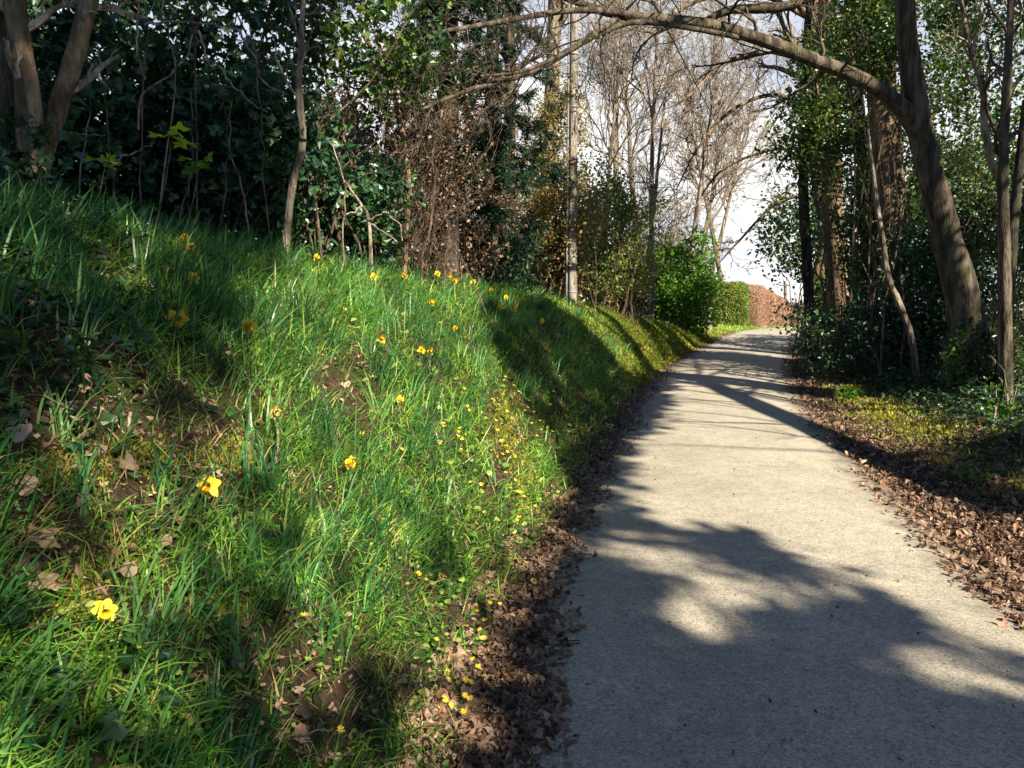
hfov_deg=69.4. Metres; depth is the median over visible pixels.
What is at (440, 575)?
daffodil
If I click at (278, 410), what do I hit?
daffodil
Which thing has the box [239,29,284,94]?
dead branch
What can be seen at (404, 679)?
dead leaf
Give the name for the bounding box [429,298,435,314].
daffodil
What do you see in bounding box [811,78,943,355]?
holly bush
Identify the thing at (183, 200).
hanging vine
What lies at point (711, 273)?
evergreen bush
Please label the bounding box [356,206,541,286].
evergreen bush
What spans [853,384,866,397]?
leafy herb
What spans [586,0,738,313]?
bare tree
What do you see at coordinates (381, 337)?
daffodil
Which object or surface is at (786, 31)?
old tree
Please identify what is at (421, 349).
daffodil
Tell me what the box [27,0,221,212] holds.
ivy thicket
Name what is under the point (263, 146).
hanging vine
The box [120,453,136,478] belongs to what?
dead leaf
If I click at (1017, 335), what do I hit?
bramble bush
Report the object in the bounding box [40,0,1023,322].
sky
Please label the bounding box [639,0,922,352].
ivy tree
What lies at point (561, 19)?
tall tree
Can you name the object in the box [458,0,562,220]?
tall tree
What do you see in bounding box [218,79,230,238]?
hanging vine
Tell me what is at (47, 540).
dead leaf
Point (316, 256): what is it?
daffodil
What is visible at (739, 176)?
bare tree
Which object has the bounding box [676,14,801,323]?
bare tree
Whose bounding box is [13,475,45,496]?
dead leaf
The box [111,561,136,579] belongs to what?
dead leaf
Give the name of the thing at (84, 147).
hanging vine
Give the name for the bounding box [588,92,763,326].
bare tree
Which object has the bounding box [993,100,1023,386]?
sapling
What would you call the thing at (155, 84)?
dead branch
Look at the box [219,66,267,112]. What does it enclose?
dead branch
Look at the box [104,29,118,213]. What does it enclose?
hanging vine
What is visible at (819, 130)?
holly bush
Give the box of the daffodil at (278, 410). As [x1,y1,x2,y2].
[270,405,287,441]
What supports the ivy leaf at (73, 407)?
on the ground at (340, 687)
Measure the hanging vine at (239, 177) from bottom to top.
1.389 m
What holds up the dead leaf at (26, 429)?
on the ground at (340, 687)
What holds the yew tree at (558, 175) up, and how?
on the ground at (340, 687)
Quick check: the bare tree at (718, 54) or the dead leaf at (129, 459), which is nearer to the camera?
the dead leaf at (129, 459)
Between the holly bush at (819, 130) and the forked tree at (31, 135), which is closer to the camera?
the forked tree at (31, 135)
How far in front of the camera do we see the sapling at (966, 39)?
9.88 m
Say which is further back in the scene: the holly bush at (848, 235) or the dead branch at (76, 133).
the holly bush at (848, 235)
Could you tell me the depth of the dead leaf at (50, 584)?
1.69 m
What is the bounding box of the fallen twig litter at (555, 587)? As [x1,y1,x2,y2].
[231,365,1023,767]
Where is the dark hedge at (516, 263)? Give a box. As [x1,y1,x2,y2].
[413,189,550,299]
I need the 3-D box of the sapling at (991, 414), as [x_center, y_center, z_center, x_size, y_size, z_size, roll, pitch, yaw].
[5.599,0.321,8.566,0.328,0.721,0.413,4,6,34]
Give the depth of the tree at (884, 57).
13.69 m
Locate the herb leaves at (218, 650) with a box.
[0,208,648,767]
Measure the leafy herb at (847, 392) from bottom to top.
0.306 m
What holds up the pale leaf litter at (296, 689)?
on the ground at (340, 687)
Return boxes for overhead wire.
[651,0,744,174]
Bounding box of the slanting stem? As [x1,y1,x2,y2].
[867,129,919,382]
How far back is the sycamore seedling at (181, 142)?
4.74 m
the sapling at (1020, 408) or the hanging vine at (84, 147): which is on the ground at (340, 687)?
the sapling at (1020, 408)
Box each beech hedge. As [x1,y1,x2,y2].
[734,283,768,327]
[766,289,780,326]
[778,295,790,326]
[790,302,801,325]
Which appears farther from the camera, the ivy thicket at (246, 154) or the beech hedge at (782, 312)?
the beech hedge at (782, 312)
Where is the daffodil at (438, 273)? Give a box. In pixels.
[435,270,440,280]
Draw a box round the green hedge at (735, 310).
[708,280,750,326]
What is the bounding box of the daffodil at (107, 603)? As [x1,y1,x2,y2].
[90,598,118,646]
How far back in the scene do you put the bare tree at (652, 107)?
23.38 m
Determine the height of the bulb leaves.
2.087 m
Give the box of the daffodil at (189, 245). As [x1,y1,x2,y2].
[185,242,195,254]
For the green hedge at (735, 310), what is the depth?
37.89 m
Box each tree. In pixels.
[0,0,155,211]
[267,0,345,254]
[314,0,995,390]
[341,5,419,277]
[365,0,552,278]
[411,0,580,278]
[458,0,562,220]
[484,0,600,218]
[523,0,688,234]
[547,0,731,301]
[561,0,698,317]
[578,0,771,319]
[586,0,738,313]
[622,6,788,280]
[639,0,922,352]
[658,0,798,285]
[670,45,780,274]
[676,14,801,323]
[757,0,848,356]
[783,0,939,376]
[798,3,819,362]
[820,0,919,363]
[843,0,877,348]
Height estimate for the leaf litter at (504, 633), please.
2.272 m
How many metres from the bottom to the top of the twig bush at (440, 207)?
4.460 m
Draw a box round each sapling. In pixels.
[934,0,1023,386]
[970,0,1023,406]
[979,381,1012,431]
[987,356,1021,439]
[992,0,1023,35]
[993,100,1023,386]
[1008,365,1023,443]
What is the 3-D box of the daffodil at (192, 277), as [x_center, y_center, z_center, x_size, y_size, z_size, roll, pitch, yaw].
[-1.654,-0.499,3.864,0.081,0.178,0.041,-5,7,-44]
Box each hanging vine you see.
[78,58,90,202]
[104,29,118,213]
[138,0,148,220]
[157,0,175,225]
[179,90,193,221]
[189,0,200,236]
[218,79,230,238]
[228,100,249,243]
[249,28,271,259]
[328,140,346,282]
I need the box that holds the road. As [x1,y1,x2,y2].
[473,328,1023,767]
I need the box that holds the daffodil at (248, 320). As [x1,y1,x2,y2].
[241,318,254,342]
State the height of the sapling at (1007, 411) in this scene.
1.057 m
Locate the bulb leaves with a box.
[0,168,631,767]
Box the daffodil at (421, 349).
[417,346,425,361]
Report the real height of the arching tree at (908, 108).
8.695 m
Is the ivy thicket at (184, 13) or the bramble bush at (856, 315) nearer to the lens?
the ivy thicket at (184, 13)
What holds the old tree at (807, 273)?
on the ground at (340, 687)
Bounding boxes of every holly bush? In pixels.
[741,173,849,349]
[749,6,870,364]
[774,100,1023,337]
[792,253,860,350]
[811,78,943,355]
[871,172,1021,364]
[900,0,1000,349]
[907,8,1023,352]
[916,0,1023,360]
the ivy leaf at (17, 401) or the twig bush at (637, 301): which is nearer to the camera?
the ivy leaf at (17, 401)
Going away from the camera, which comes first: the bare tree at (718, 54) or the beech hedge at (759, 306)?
the bare tree at (718, 54)
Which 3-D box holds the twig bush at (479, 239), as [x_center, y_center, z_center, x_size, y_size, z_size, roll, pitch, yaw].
[-1.203,-2.897,11.379,3.209,3.533,2.769,0,5,0]
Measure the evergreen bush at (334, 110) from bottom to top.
4.167 m
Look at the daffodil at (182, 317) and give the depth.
3.29 m
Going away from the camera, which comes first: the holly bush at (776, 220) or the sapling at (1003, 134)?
the sapling at (1003, 134)
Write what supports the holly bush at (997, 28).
on the ground at (340, 687)
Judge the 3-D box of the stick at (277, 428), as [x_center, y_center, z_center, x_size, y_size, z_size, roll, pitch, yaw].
[-1.044,0.236,3.273,0.030,0.198,0.312,-2,6,-18]
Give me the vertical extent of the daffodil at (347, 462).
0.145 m
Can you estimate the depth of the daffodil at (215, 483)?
2.47 m
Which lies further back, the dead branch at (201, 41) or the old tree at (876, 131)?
the old tree at (876, 131)
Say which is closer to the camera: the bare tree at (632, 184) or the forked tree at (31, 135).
the forked tree at (31, 135)
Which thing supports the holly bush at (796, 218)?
on the ground at (340, 687)
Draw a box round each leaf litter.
[0,217,1023,767]
[0,235,654,758]
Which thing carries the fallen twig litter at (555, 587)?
on the ground at (340, 687)
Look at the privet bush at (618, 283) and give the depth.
17.99 m
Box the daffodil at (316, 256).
[314,253,319,262]
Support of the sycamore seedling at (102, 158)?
on the ground at (340, 687)
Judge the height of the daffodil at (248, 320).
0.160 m
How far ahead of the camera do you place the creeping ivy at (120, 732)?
2.76 m
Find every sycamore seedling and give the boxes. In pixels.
[83,152,121,215]
[148,121,196,241]
[177,151,213,232]
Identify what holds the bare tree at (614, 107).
on the ground at (340, 687)
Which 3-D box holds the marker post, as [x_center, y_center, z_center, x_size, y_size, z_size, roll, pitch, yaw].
[7.305,-2.291,27.406,0.200,1.090,0.200,0,5,0]
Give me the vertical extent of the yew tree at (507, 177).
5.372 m
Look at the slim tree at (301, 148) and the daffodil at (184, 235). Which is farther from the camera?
the slim tree at (301, 148)
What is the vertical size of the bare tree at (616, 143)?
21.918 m
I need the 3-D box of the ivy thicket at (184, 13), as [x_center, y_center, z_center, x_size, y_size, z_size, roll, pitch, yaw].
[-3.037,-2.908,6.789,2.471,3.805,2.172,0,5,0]
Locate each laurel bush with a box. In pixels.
[592,258,689,320]
[635,224,730,340]
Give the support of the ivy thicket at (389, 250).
on the ground at (340, 687)
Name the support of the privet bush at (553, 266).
on the ground at (340, 687)
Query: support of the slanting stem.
on the ground at (340, 687)
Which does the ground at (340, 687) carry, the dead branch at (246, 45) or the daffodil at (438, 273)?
the daffodil at (438, 273)
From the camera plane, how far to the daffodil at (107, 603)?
1.75 m
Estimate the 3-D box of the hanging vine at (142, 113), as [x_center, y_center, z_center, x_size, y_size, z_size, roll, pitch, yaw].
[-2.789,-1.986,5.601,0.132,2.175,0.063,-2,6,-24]
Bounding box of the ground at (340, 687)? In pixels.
[0,225,1023,767]
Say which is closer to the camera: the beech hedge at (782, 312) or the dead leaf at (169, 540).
the dead leaf at (169, 540)
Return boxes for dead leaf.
[0,423,31,441]
[4,551,33,576]
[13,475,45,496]
[17,523,63,547]
[29,568,59,593]
[77,373,91,394]
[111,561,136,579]
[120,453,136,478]
[161,530,171,545]
[231,654,244,669]
[292,693,311,718]
[294,723,312,750]
[339,380,350,386]
[393,671,407,683]
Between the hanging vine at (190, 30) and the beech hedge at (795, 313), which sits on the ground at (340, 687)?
the beech hedge at (795, 313)
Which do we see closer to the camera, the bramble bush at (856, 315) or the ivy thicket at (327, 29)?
the ivy thicket at (327, 29)
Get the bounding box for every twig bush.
[293,0,554,345]
[345,90,535,282]
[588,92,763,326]
[597,216,674,320]
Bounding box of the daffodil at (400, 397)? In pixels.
[397,394,403,415]
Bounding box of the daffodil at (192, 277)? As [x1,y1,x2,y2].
[188,271,203,298]
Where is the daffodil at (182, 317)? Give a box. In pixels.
[165,309,189,327]
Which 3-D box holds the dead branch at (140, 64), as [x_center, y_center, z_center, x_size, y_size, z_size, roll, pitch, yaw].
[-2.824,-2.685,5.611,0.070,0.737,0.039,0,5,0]
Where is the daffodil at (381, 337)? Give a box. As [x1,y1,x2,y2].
[377,335,385,347]
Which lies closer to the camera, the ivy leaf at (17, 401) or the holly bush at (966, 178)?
the ivy leaf at (17, 401)
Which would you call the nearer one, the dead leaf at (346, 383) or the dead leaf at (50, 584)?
the dead leaf at (50, 584)
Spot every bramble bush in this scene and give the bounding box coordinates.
[766,262,942,380]
[961,287,1023,393]
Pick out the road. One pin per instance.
(688, 555)
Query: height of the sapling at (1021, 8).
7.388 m
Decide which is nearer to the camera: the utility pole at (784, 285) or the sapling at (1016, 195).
the sapling at (1016, 195)
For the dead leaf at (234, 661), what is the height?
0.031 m
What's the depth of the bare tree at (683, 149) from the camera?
40.71 m
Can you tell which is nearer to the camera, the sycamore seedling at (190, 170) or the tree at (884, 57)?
the sycamore seedling at (190, 170)
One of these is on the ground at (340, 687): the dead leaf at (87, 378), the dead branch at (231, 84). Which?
the dead leaf at (87, 378)
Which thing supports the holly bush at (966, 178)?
on the ground at (340, 687)
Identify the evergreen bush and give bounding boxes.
[61,47,197,224]
[229,23,425,259]
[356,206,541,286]
[523,184,631,307]
[579,214,727,326]
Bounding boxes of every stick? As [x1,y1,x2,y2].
[127,411,132,429]
[272,415,279,461]
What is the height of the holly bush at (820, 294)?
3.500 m
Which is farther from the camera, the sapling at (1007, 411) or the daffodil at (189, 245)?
the sapling at (1007, 411)
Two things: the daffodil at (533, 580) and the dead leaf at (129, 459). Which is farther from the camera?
the daffodil at (533, 580)
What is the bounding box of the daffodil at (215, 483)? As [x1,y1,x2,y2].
[196,474,221,518]
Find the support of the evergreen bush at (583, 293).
on the ground at (340, 687)
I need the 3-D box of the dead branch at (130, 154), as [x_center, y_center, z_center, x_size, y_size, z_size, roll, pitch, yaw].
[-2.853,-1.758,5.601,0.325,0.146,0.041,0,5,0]
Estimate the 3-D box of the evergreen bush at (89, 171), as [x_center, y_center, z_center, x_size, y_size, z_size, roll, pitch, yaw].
[-5.477,-3.016,10.771,4.207,3.784,3.134,0,5,0]
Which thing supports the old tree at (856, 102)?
on the ground at (340, 687)
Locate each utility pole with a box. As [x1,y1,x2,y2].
[565,3,578,305]
[779,281,788,297]
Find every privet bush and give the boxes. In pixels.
[479,70,626,319]
[577,147,690,325]
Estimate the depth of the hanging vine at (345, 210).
5.80 m
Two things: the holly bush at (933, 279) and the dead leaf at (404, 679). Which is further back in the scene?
the holly bush at (933, 279)
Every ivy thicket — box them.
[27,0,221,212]
[67,1,397,255]
[93,0,307,252]
[192,0,486,286]
[223,123,434,273]
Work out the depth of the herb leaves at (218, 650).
3.00 m
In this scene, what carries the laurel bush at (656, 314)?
on the ground at (340, 687)
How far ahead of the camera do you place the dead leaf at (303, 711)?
2.21 m
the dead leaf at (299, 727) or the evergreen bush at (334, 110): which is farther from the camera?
the evergreen bush at (334, 110)
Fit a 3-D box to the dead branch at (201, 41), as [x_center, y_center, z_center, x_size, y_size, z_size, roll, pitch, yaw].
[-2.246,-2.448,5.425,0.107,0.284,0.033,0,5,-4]
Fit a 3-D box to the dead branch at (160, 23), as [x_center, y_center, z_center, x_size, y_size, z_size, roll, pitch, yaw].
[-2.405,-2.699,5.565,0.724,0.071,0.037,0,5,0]
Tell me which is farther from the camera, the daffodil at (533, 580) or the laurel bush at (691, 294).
the laurel bush at (691, 294)
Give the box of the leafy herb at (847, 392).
[827,384,857,400]
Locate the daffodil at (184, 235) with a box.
[179,233,188,240]
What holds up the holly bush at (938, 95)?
on the ground at (340, 687)
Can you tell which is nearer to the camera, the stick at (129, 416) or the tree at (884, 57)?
the stick at (129, 416)
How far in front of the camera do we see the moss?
6.56 m
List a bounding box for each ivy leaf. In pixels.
[5,389,32,404]
[60,400,83,414]
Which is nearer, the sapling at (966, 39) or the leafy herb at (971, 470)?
the leafy herb at (971, 470)
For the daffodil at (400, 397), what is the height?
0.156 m
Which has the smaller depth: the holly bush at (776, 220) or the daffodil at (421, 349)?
the daffodil at (421, 349)
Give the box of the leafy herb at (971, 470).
[942,459,994,482]
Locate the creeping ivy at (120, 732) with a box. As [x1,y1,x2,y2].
[0,200,1023,762]
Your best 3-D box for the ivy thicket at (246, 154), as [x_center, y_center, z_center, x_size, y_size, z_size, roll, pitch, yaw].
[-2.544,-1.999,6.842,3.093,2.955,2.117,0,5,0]
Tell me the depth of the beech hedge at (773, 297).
46.46 m
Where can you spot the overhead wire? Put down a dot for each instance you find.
(652, 1)
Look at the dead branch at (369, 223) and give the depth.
7.40 m
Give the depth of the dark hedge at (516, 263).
12.10 m
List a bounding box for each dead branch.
[69,132,104,136]
[114,141,154,160]
[135,0,146,79]
[137,4,207,129]
[144,20,238,29]
[197,30,213,69]
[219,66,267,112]
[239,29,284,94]
[338,179,403,272]
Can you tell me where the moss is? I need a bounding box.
[0,296,1023,642]
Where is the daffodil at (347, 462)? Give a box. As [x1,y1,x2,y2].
[345,457,355,479]
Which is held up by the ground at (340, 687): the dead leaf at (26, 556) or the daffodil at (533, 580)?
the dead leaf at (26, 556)
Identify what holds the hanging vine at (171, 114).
hanging from the ivy thicket at (49, 42)
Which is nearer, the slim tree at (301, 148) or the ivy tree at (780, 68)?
the slim tree at (301, 148)
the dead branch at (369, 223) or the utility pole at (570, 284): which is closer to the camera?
the dead branch at (369, 223)
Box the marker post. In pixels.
[706,307,712,332]
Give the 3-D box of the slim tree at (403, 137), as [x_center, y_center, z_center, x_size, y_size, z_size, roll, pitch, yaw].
[-1.408,-2.563,8.147,1.011,3.060,0.704,-2,6,-18]

